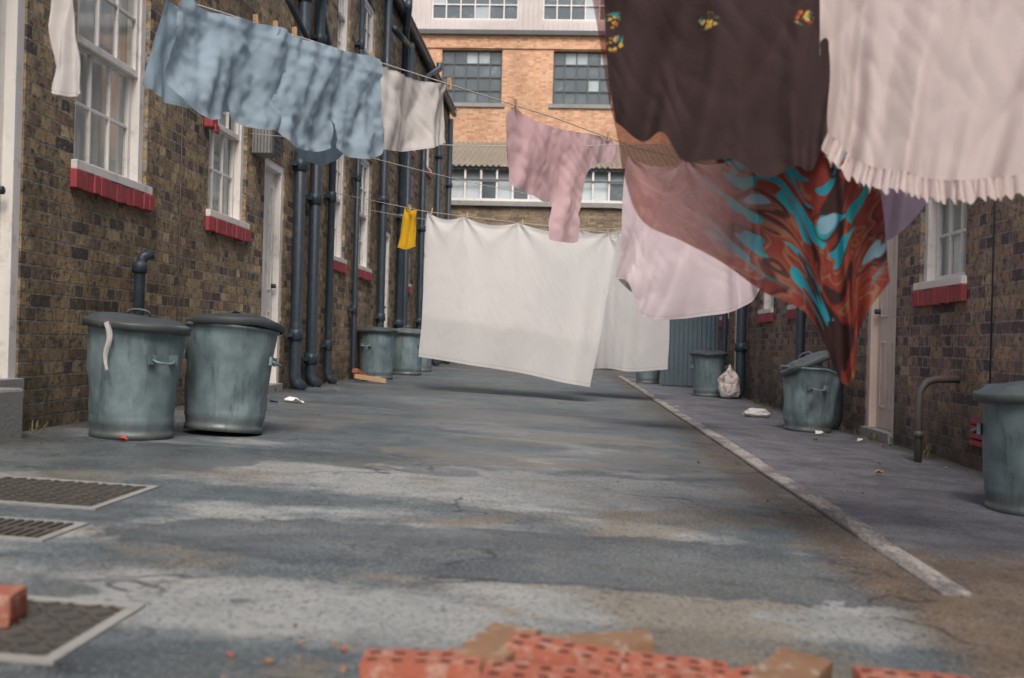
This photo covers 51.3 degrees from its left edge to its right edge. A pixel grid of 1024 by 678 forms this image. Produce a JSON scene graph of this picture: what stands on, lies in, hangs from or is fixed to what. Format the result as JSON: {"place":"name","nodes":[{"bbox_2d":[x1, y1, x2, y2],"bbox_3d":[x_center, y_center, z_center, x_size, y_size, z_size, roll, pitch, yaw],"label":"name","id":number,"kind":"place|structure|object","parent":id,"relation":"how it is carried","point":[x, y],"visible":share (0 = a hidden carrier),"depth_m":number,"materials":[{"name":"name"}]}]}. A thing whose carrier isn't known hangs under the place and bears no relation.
{"place":"outdoors","nodes":[
{"label":"outdoors","id":0,"kind":"place"},
{"bbox_2d":[0,362,1023,677],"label":"ground","id":1,"kind":"structure","parent":0,"point":[466,504],"depth_m":3.34,"materials":[{"name":"grey asphalt"}]},
{"bbox_2d":[0,387,22,441],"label":"stone step","id":2,"kind":"object","parent":1,"relation":"on","point":[11,407],"visible":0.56,"depth_m":5.28,"materials":[{"name":"grey stone"}]},
{"bbox_2d":[0,516,88,541],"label":"drain grate","id":3,"kind":"object","parent":1,"relation":"on","point":[26,529],"visible":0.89,"depth_m":3.15,"materials":[{"name":"metal"}]},
{"bbox_2d":[0,595,145,664],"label":"manhole cover","id":4,"kind":"object","parent":1,"relation":"on","point":[49,630],"visible":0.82,"depth_m":2.19,"materials":[{"name":"metal"}]},
{"bbox_2d":[0,585,27,627],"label":"brick","id":5,"kind":"object","parent":4,"relation":"on","point":[13,603],"visible":1,"depth_m":2.19,"materials":[{"name":"red brick"}]},
{"bbox_2d":[0,475,158,509],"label":"manhole cover","id":6,"kind":"object","parent":1,"relation":"on","point":[58,493],"visible":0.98,"depth_m":3.84,"materials":[{"name":"metal"}]},
{"bbox_2d":[82,308,191,439],"bbox_3d":[-2.048,0.180,5.796,0.567,0.698,0.568,3,-1,-14],"label":"dustbin","id":7,"kind":"object","parent":1,"relation":"on","point":[132,392],"visible":0.98,"depth_m":5.60,"materials":[{"name":"metal"}]},
{"bbox_2d":[103,321,111,370],"bbox_3d":[-2.092,0.042,5.517,0.055,0.267,0.029,1,0,3],"label":"white rag","id":8,"kind":"object","parent":7,"relation":"attached to","point":[108,338],"visible":1,"depth_m":5.52,"materials":[{"name":"fabric"}]},
{"bbox_2d":[132,249,153,315],"bbox_3d":[-2.429,-0.019,6.978,0.131,1.143,0.097,2,0,-42],"label":"vent pipe","id":9,"kind":"object","parent":1,"relation":"on","point":[140,267],"visible":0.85,"depth_m":6.94,"materials":[{"name":"black metal"}]},
{"bbox_2d":[15,0,449,430],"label":"walls","id":10,"kind":"structure","parent":1,"relation":"on","point":[79,251],"depth_m":7.61,"materials":[{"name":"brick"}]},
{"bbox_2d":[0,0,25,397],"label":"door","id":11,"kind":"structure","parent":10,"relation":"attached to","point":[12,24],"depth_m":5.57,"materials":[{"name":"white paint"}]},
{"bbox_2d":[74,0,127,174],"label":"curtain","id":12,"kind":"object","parent":10,"relation":"hanging from","point":[106,44],"depth_m":6.95,"materials":[{"name":"white fabric"}]},
{"bbox_2d":[71,0,152,194],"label":"sash window","id":13,"kind":"structure","parent":10,"relation":"attached to","point":[132,70],"depth_m":7.14,"materials":[{"name":"white paint"}]},
{"bbox_2d":[204,116,219,134],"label":"lintel","id":14,"kind":"structure","parent":10,"relation":"attached to","point":[209,124],"depth_m":8.38,"materials":[{"name":"red brick"}]},
{"bbox_2d":[176,0,258,320],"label":"wall cable","id":15,"kind":"object","parent":10,"relation":"attached to","point":[180,199],"depth_m":7.90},
{"bbox_2d":[207,112,229,214],"bbox_3d":[-2.682,-1.795,9.038,0.312,2.010,1.400,1,0,3],"label":"curtain","id":16,"kind":"object","parent":10,"relation":"hanging from","point":[216,166],"depth_m":9.29,"materials":[{"name":"white fabric"}]},
{"bbox_2d":[206,112,249,229],"bbox_3d":[-2.441,-1.787,9.025,0.175,1.614,1.060,1,0,3],"label":"sash window","id":17,"kind":"structure","parent":10,"relation":"attached to","point":[234,135],"depth_m":9.41,"materials":[{"name":"white paint"}]},
{"bbox_2d":[70,150,431,293],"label":"red brick sills","id":18,"kind":"structure","parent":10,"relation":"attached to","point":[95,185],"depth_m":7.05,"materials":[{"name":"brick"}]},
{"bbox_2d":[252,128,283,158],"bbox_3d":[-2.242,-1.872,9.816,0.206,0.370,0.360,1,0,3],"label":"louvred vent grille","id":19,"kind":"object","parent":10,"relation":"attached to","point":[266,146],"visible":0.6,"depth_m":9.66,"materials":[{"name":"metal"}]},
{"bbox_2d":[261,159,283,391],"bbox_3d":[-2.396,-0.594,10.441,0.180,2.290,0.700,1,0,3],"label":"door","id":20,"kind":"structure","parent":10,"relation":"attached to","point":[272,241],"depth_m":10.66,"materials":[{"name":"white paint"}]},
{"bbox_2d":[285,0,311,389],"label":"drainpipe","id":21,"kind":"object","parent":10,"relation":"attached to","point":[294,334],"visible":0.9,"depth_m":10.95,"materials":[{"name":"black metal"}]},
{"bbox_2d":[285,0,411,49],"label":"waste pipe","id":22,"kind":"object","parent":21,"relation":"attached to","point":[397,32],"visible":0.3,"depth_m":10.76,"materials":[{"name":"black metal"}]},
{"bbox_2d":[301,0,326,386],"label":"drainpipe","id":23,"kind":"object","parent":10,"relation":"attached to","point":[313,198],"visible":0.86,"depth_m":11.63,"materials":[{"name":"black metal"}]},
{"bbox_2d":[319,19,336,383],"bbox_3d":[-2.122,-1.573,12.253,0.208,4.252,0.826,1,0,3],"label":"drainpipe","id":24,"kind":"object","parent":10,"relation":"attached to","point":[330,197],"visible":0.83,"depth_m":12.54,"materials":[{"name":"black metal"}]},
{"bbox_2d":[334,154,346,263],"bbox_3d":[-2.214,-1.771,13.389,0.175,1.614,0.760,1,0,3],"label":"sash window","id":25,"kind":"structure","parent":10,"relation":"attached to","point":[338,211],"depth_m":13.66,"materials":[{"name":"white paint"}]},
{"bbox_2d":[338,0,348,50],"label":"sash window","id":26,"kind":"structure","parent":10,"relation":"attached to","point":[343,24],"depth_m":13.64,"materials":[{"name":"white paint"}]},
{"bbox_2d":[347,0,364,379],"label":"drainpipe","id":27,"kind":"object","parent":10,"relation":"attached to","point":[360,46],"visible":0.84,"depth_m":14.05,"materials":[{"name":"black metal"}]},
{"bbox_2d":[358,158,371,272],"bbox_3d":[-2.130,-1.765,15.012,0.175,1.614,1.010,1,0,3],"label":"sash window","id":28,"kind":"structure","parent":10,"relation":"attached to","point":[364,212],"depth_m":15.37,"materials":[{"name":"white paint"}]},
{"bbox_2d":[364,0,373,54],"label":"sash window","id":29,"kind":"structure","parent":10,"relation":"attached to","point":[369,12],"depth_m":15.37,"materials":[{"name":"white paint"}]},
{"bbox_2d":[373,0,392,326],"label":"drainpipe","id":30,"kind":"object","parent":10,"relation":"attached to","point":[379,316],"visible":0.56,"depth_m":15.88,"materials":[{"name":"black metal"}]},
{"bbox_2d":[384,231,389,327],"bbox_3d":[-2.062,-0.571,16.857,0.180,2.290,0.750,1,0,3],"label":"door","id":31,"kind":"structure","parent":10,"relation":"attached to","point":[386,276],"depth_m":17.15,"materials":[{"name":"white paint"}]},
{"bbox_2d":[392,0,412,328],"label":"drainpipe","id":32,"kind":"object","parent":10,"relation":"attached to","point":[398,322],"visible":0.55,"depth_m":17.57,"materials":[{"name":"black metal"}]},
{"bbox_2d":[402,42,414,327],"bbox_3d":[-1.768,-2.233,18.224,0.220,5.645,0.240,1,0,3],"label":"drainpipe","id":33,"kind":"object","parent":10,"relation":"attached to","point":[407,203],"visible":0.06,"depth_m":18.17,"materials":[{"name":"black metal"}]},
{"bbox_2d":[223,113,621,208],"bbox_3d":[0.425,-1.564,10.748,7.744,0.308,0.006,2,0,-42],"label":"clothesline","id":34,"kind":"object","parent":10,"relation":"attached to","point":[464,180],"visible":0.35,"depth_m":9.95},
{"bbox_2d":[423,213,426,283],"bbox_3d":[-1.799,-1.742,21.379,0.175,1.614,0.960,1,0,3],"label":"sash window","id":35,"kind":"structure","parent":10,"relation":"attached to","point":[425,242],"depth_m":21.75,"materials":[{"name":"white paint"}]},
{"bbox_2d":[414,62,441,328],"bbox_3d":[-1.618,-2.409,20.488,0.230,6.014,0.996,1,0,8],"label":"drainpipe","id":36,"kind":"object","parent":10,"relation":"attached to","point":[421,228],"visible":0.54,"depth_m":20.07,"materials":[{"name":"black metal"}]},
{"bbox_2d":[248,133,609,145],"bbox_3d":[0.307,-1.638,8.447,5.776,0.276,0.006,1,0,22],"label":"clothesline","id":37,"kind":"object","parent":10,"relation":"attached to","point":[458,145],"visible":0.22,"depth_m":8.69,"materials":[{"name":"grey"}]},
{"bbox_2d":[616,178,759,319],"bbox_3d":[1.321,-0.767,7.999,1.168,1.261,0.303,1,0,25],"label":"pale pink nightdress","id":38,"kind":"object","parent":37,"relation":"hanging from","point":[660,276],"visible":0.48,"depth_m":7.95,"materials":[{"name":"fabric"}]},
{"bbox_2d":[426,148,431,172],"bbox_3d":[-1.738,-4.071,21.384,0.175,1.354,0.960,1,0,3],"label":"sash window","id":39,"kind":"structure","parent":10,"relation":"attached to","point":[427,166],"depth_m":21.76,"materials":[{"name":"white paint"}]},
{"bbox_2d":[402,0,456,111],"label":"roof","id":40,"kind":"structure","parent":10,"relation":"on","point":[420,36],"depth_m":19.98,"materials":[{"name":"metal"}]},
{"bbox_2d":[393,0,456,116],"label":"gutter","id":41,"kind":"object","parent":40,"relation":"attached to","point":[400,6],"visible":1,"depth_m":19.47,"materials":[{"name":"black paint"}]},
{"bbox_2d":[432,144,442,365],"bbox_3d":[-1.550,-2.218,22.419,0.220,5.645,0.240,1,0,3],"label":"drainpipe","id":42,"kind":"object","parent":10,"relation":"attached to","point":[438,155],"visible":0.42,"depth_m":22.37,"materials":[{"name":"black metal"}]},
{"bbox_2d":[443,119,452,363],"bbox_3d":[-1.446,-2.211,24.416,0.220,5.645,0.240,1,0,3],"label":"drainpipe","id":43,"kind":"object","parent":10,"relation":"attached to","point":[448,184],"visible":0.3,"depth_m":24.37,"materials":[{"name":"black metal"}]},
{"bbox_2d":[182,310,284,433],"bbox_3d":[-1.656,0.185,6.282,0.576,0.712,0.578,1,-6,36],"label":"dustbin","id":44,"kind":"object","parent":1,"relation":"on","point":[231,360],"visible":0.98,"depth_m":6.07,"materials":[{"name":"metal"}]},
{"bbox_2d":[355,266,358,367],"bbox_3d":[-2.095,-0.223,14.279,0.044,1.500,0.044,1,0,3],"label":"conduit pipe","id":45,"kind":"object","parent":1,"relation":"on","point":[356,325],"visible":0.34,"depth_m":14.27,"materials":[{"name":"metal"}]},
{"bbox_2d":[352,368,385,383],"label":"wood offcuts","id":46,"kind":"object","parent":1,"relation":"on","point":[359,374],"visible":0.98,"depth_m":13.29,"materials":[{"name":"brown wood"}]},
{"bbox_2d":[357,324,397,378],"bbox_3d":[-1.863,0.171,14.716,0.568,0.748,0.568,2,0,-22],"label":"dustbin","id":47,"kind":"object","parent":1,"relation":"on","point":[377,346],"visible":0.95,"depth_m":14.51,"materials":[{"name":"metal"}]},
{"bbox_2d":[393,326,421,374],"bbox_3d":[-1.639,0.174,16.707,0.568,0.763,0.568,2,0,-26],"label":"dustbin","id":48,"kind":"object","parent":1,"relation":"on","point":[407,360],"visible":0.72,"depth_m":16.49,"materials":[{"name":"metal"}]},
{"bbox_2d":[418,327,431,370],"bbox_3d":[-1.635,0.176,18.710,0.568,0.768,0.568,1,0,7],"label":"dustbin","id":49,"kind":"object","parent":1,"relation":"on","point":[426,364],"visible":0.14,"depth_m":18.54,"materials":[{"name":"metal"}]},
{"bbox_2d":[222,623,750,677],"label":"rubble","id":50,"kind":"object","parent":1,"relation":"on","point":[268,661],"visible":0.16,"depth_m":2.08,"materials":[{"name":"brick"}]},
{"bbox_2d":[38,380,979,591],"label":"fallen leaves","id":51,"kind":"object","parent":1,"relation":"on","point":[699,462],"visible":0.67,"depth_m":5.17,"materials":[{"name":"brown plant"}]},
{"bbox_2d":[421,34,620,167],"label":"walls","id":52,"kind":"structure","parent":1,"relation":"on","point":[527,78],"depth_m":36.06,"materials":[{"name":"orange brick"}]},
{"bbox_2d":[412,0,600,49],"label":"cladding","id":53,"kind":"structure","parent":52,"relation":"on","point":[530,21],"depth_m":36.09,"materials":[{"name":"metal"}]},
{"bbox_2d":[432,0,610,167],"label":"windows","id":54,"kind":"structure","parent":52,"relation":"attached to","point":[579,80],"depth_m":36.22,"materials":[{"name":"grey glass"}]},
{"bbox_2d":[451,200,627,371],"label":"walls","id":55,"kind":"structure","parent":1,"relation":"on","point":[595,218],"depth_m":28.00,"materials":[{"name":"brick"}]},
{"bbox_2d":[452,141,621,168],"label":"corrugated roof","id":56,"kind":"structure","parent":55,"relation":"on","point":[495,155],"depth_m":30.01,"materials":[{"name":"beige metal"}]},
{"bbox_2d":[451,165,623,202],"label":"clerestory glazing","id":57,"kind":"structure","parent":55,"relation":"on","point":[602,185],"depth_m":28.07,"materials":[{"name":"white glass"}]},
{"bbox_2d":[359,622,969,677],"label":"brick pile","id":58,"kind":"object","parent":1,"relation":"on","point":[495,650],"visible":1,"depth_m":1.95,"materials":[{"name":"red brick"}]},
{"bbox_2d":[618,376,972,596],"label":"kerb","id":59,"kind":"structure","parent":1,"relation":"on","point":[908,563],"depth_m":4.28,"materials":[{"name":"grey concrete"}]},
{"bbox_2d":[717,193,1023,471],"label":"walls","id":60,"kind":"structure","parent":1,"relation":"on","point":[952,339],"depth_m":7.27,"materials":[{"name":"brown brick"}]},
{"bbox_2d":[178,0,617,141],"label":"clothesline","id":61,"kind":"object","parent":60,"relation":"attached to","point":[294,33],"visible":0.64,"depth_m":6.75,"materials":[{"name":"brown fabric"}]},
{"bbox_2d":[143,0,287,129],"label":"blue shorts","id":62,"kind":"object","parent":61,"relation":"hanging from","point":[208,64],"visible":1,"depth_m":5.20,"materials":[{"name":"fabric"}]},
{"bbox_2d":[272,28,383,164],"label":"blue shorts","id":63,"kind":"object","parent":61,"relation":"hanging from","point":[327,100],"visible":0.91,"depth_m":5.89,"materials":[{"name":"fabric"}]},
{"bbox_2d":[380,66,445,151],"bbox_3d":[-0.631,-1.379,6.575,0.112,0.534,0.750,1,0,33],"label":"tea towel","id":64,"kind":"object","parent":61,"relation":"hanging from","point":[412,113],"visible":0.97,"depth_m":6.62,"materials":[{"name":"white fabric"}]},
{"bbox_2d":[506,107,617,242],"bbox_3d":[0.407,-1.198,8.190,0.144,0.929,1.648,1,0,34],"label":"pink jumper","id":65,"kind":"object","parent":61,"relation":"hanging from","point":[552,165],"visible":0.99,"depth_m":8.04,"materials":[{"name":"pink fabric"}]},
{"bbox_2d":[336,193,619,234],"bbox_3d":[0.462,-1.458,12.093,5.682,0.554,0.249,1,0,19],"label":"clothesline","id":66,"kind":"object","parent":60,"relation":"attached to","point":[467,216],"visible":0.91,"depth_m":12.38,"materials":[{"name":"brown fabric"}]},
{"bbox_2d":[398,208,417,249],"bbox_3d":[-1.224,-1.304,12.593,0.253,0.500,0.070,1,0,21],"label":"yellow duster","id":67,"kind":"object","parent":66,"relation":"hanging from","point":[407,239],"visible":1,"depth_m":12.59,"materials":[{"name":"fabric"}]},
{"bbox_2d":[419,212,618,386],"bbox_3d":[0.057,-0.473,12.180,2.281,1.975,0.226,1,0,13],"label":"bed sheet","id":68,"kind":"object","parent":66,"relation":"hanging from","point":[520,298],"visible":0.99,"depth_m":12.18,"materials":[{"name":"white fabric"}]},
{"bbox_2d":[361,208,621,228],"bbox_3d":[0.562,-1.540,13.395,5.681,0.336,0.006,1,0,19],"label":"clothesline","id":69,"kind":"object","parent":60,"relation":"attached to","point":[426,219],"visible":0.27,"depth_m":14.06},
{"bbox_2d":[579,230,668,371],"bbox_3d":[1.352,-0.485,13.095,1.183,1.760,0.107,1,0,19],"label":"bed sheet","id":70,"kind":"object","parent":69,"relation":"hanging from","point":[632,339],"visible":0.41,"depth_m":13.05,"materials":[{"name":"white fabric"}]},
{"bbox_2d":[660,315,717,385],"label":"corrugated metal gate","id":71,"kind":"structure","parent":60,"relation":"attached to","point":[687,336],"depth_m":18.17,"materials":[{"name":"metal"}]},
{"bbox_2d":[734,310,736,370],"bbox_3d":[3.442,-0.224,15.969,0.180,2.200,0.750,1,0,3],"label":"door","id":72,"kind":"structure","parent":60,"relation":"attached to","point":[735,339],"depth_m":16.29,"materials":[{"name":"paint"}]},
{"bbox_2d":[758,292,773,313],"bbox_3d":[3.348,-1.030,13.723,0.175,1.404,0.910,1,0,3],"label":"sash window","id":73,"kind":"structure","parent":60,"relation":"attached to","point":[768,304],"depth_m":14.03,"materials":[{"name":"white paint"}]},
{"bbox_2d":[787,305,795,309],"bbox_3d":[3.251,-1.036,11.851,0.175,1.404,0.860,1,0,3],"label":"sash window","id":74,"kind":"structure","parent":60,"relation":"attached to","point":[789,307],"depth_m":12.10,"materials":[{"name":"white paint"}]},
{"bbox_2d":[718,284,966,326],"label":"red brick sills","id":75,"kind":"structure","parent":60,"relation":"attached to","point":[941,295],"depth_m":7.39,"materials":[{"name":"brick"}]},
{"bbox_2d":[860,235,897,443],"bbox_3d":[3.064,-0.250,8.704,0.180,2.200,0.800,1,0,3],"label":"door","id":76,"kind":"structure","parent":60,"relation":"attached to","point":[881,367],"depth_m":8.82,"materials":[{"name":"paint"}]},
{"bbox_2d":[914,376,960,462],"bbox_3d":[2.755,0.538,6.920,0.319,0.606,0.071,2,0,-11],"label":"overflow pipe","id":77,"kind":"object","parent":60,"relation":"attached to","point":[920,390],"visible":0.94,"depth_m":6.89,"materials":[{"name":"grey metal"}]},
{"bbox_2d":[913,197,966,290],"bbox_3d":[3.016,-1.053,7.327,0.175,1.404,0.960,1,0,3],"label":"sash window","id":78,"kind":"structure","parent":60,"relation":"attached to","point":[934,237],"depth_m":7.65,"materials":[{"name":"white paint"}]},
{"bbox_2d":[942,198,966,275],"bbox_3d":[3.258,-1.048,7.315,0.310,1.800,1.300,1,0,3],"label":"curtain","id":79,"kind":"object","parent":60,"relation":"hanging from","point":[957,239],"depth_m":7.50,"materials":[{"name":"white fabric"}]},
{"bbox_2d":[969,418,981,446],"bbox_3d":[2.874,0.578,6.588,0.014,0.165,0.220,1,0,3],"label":"air brick","id":80,"kind":"object","parent":60,"relation":"attached to","point":[975,435],"visible":0.5,"depth_m":6.61,"materials":[{"name":"red brick"}]},
{"bbox_2d":[989,200,994,383],"bbox_3d":[2.942,-0.707,7.283,0.010,2.500,1.756,1,0,3],"label":"wall cable","id":81,"kind":"object","parent":60,"relation":"attached to","point":[992,292],"depth_m":6.41,"materials":[{"name":"black paint"}]},
{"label":"clothesline","id":82,"kind":"object","parent":60,"relation":"attached to","visible":0},
{"bbox_2d":[48,0,80,96],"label":"white stocking","id":83,"kind":"object","parent":82,"relation":"hanging from","point":[66,79],"visible":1,"depth_m":4.09,"materials":[{"name":"fabric"}]},
{"bbox_2d":[604,0,829,177],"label":"black flowered shawl","id":84,"kind":"object","parent":82,"relation":"hanging from","point":[746,83],"visible":1,"depth_m":3.38,"materials":[{"name":"fabric"}]},
{"bbox_2d":[593,0,889,384],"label":"red chiffon headscarf","id":85,"kind":"object","parent":82,"relation":"hanging from","point":[811,244],"visible":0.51,"depth_m":3.48,"materials":[{"name":"fabric"}]},
{"bbox_2d":[880,175,943,240],"bbox_3d":[1.315,-0.863,3.523,0.408,1.089,0.093,1,0,16],"label":"lavender cloth","id":86,"kind":"object","parent":82,"relation":"hanging from","point":[901,211],"visible":0.07,"depth_m":3.53,"materials":[{"name":"fabric"}]},
{"bbox_2d":[820,0,1023,205],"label":"frilled skirt","id":87,"kind":"object","parent":82,"relation":"hanging from","point":[929,94],"visible":0.99,"depth_m":3.25,"materials":[{"name":"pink fabric"}]},
{"bbox_2d":[625,377,1023,626],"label":"pavement","id":88,"kind":"structure","parent":0,"point":[897,502],"depth_m":5.29,"materials":[{"name":"concrete"}]},
{"bbox_2d":[29,376,934,457],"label":"weeds","id":89,"kind":"object","parent":88,"relation":"on","point":[872,436],"visible":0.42,"depth_m":8.63,"materials":[{"name":"green plant"}]},
{"bbox_2d":[115,390,888,472],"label":"litter","id":90,"kind":"object","parent":88,"relation":"on","point":[289,398],"visible":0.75,"depth_m":8.79,"materials":[{"name":"white paper"}]},
{"bbox_2d":[636,370,659,383],"bbox_3d":[2.435,0.446,19.098,0.538,0.688,0.538,2,0,-8],"label":"dustbin","id":91,"kind":"object","parent":88,"relation":"on","point":[650,377],"visible":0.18,"depth_m":18.92,"materials":[{"name":"metal"}]},
{"bbox_2d":[689,348,727,396],"bbox_3d":[2.776,0.465,15.075,0.538,0.688,0.538,1,0,41],"label":"dustbin","id":92,"kind":"object","parent":88,"relation":"on","point":[709,367],"visible":0.91,"depth_m":14.88,"materials":[{"name":"metal"}]},
{"bbox_2d":[721,313,729,371],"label":"drainpipe","id":93,"kind":"object","parent":88,"relation":"on","point":[724,332],"visible":0.1,"depth_m":16.51,"materials":[{"name":"black metal"}]},
{"bbox_2d":[717,365,740,396],"bbox_3d":[2.978,0.569,14.611,0.304,0.442,0.303,1,0,3],"label":"plastic bag","id":94,"kind":"object","parent":88,"relation":"on","point":[728,382],"visible":1,"depth_m":14.51,"materials":[{"name":"white plastic"}]},
{"bbox_2d":[730,305,747,398],"bbox_3d":[3.235,-1.913,14.959,0.236,5.638,0.280,1,0,3],"label":"drainpipe","id":95,"kind":"object","parent":88,"relation":"on","point":[741,348],"visible":0.34,"depth_m":14.89,"materials":[{"name":"black metal"}]},
{"bbox_2d":[743,408,769,417],"bbox_3d":[2.478,0.743,10.783,0.276,0.094,0.216,1,0,3],"label":"crumpled paper","id":96,"kind":"object","parent":88,"relation":"on","point":[757,412],"visible":1,"depth_m":10.71,"materials":[{"name":"white paper"}]},
{"bbox_2d":[795,307,805,359],"bbox_3d":[3.039,-1.934,11.164,0.213,5.623,0.200,1,0,3],"label":"drainpipe","id":97,"kind":"object","parent":88,"relation":"on","point":[800,332],"depth_m":11.12,"materials":[{"name":"black metal"}]},
{"bbox_2d":[779,350,839,432],"bbox_3d":[2.566,0.439,9.195,0.537,0.708,0.523,4,0,37],"label":"dustbin","id":98,"kind":"object","parent":88,"relation":"on","point":[810,396],"visible":0.95,"depth_m":9.01,"materials":[{"name":"metal"}]},
{"bbox_2d":[830,359,843,429],"bbox_3d":[2.955,-1.935,9.617,0.221,5.632,0.248,1,0,3],"label":"drainpipe","id":99,"kind":"object","parent":88,"relation":"on","point":[838,416],"visible":0.08,"depth_m":9.55,"materials":[{"name":"black metal"}]},
{"bbox_2d":[969,381,1023,516],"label":"dustbin","id":100,"kind":"object","parent":88,"relation":"on","point":[1000,427],"visible":1,"depth_m":4.70,"materials":[{"name":"metal"}]}
]}

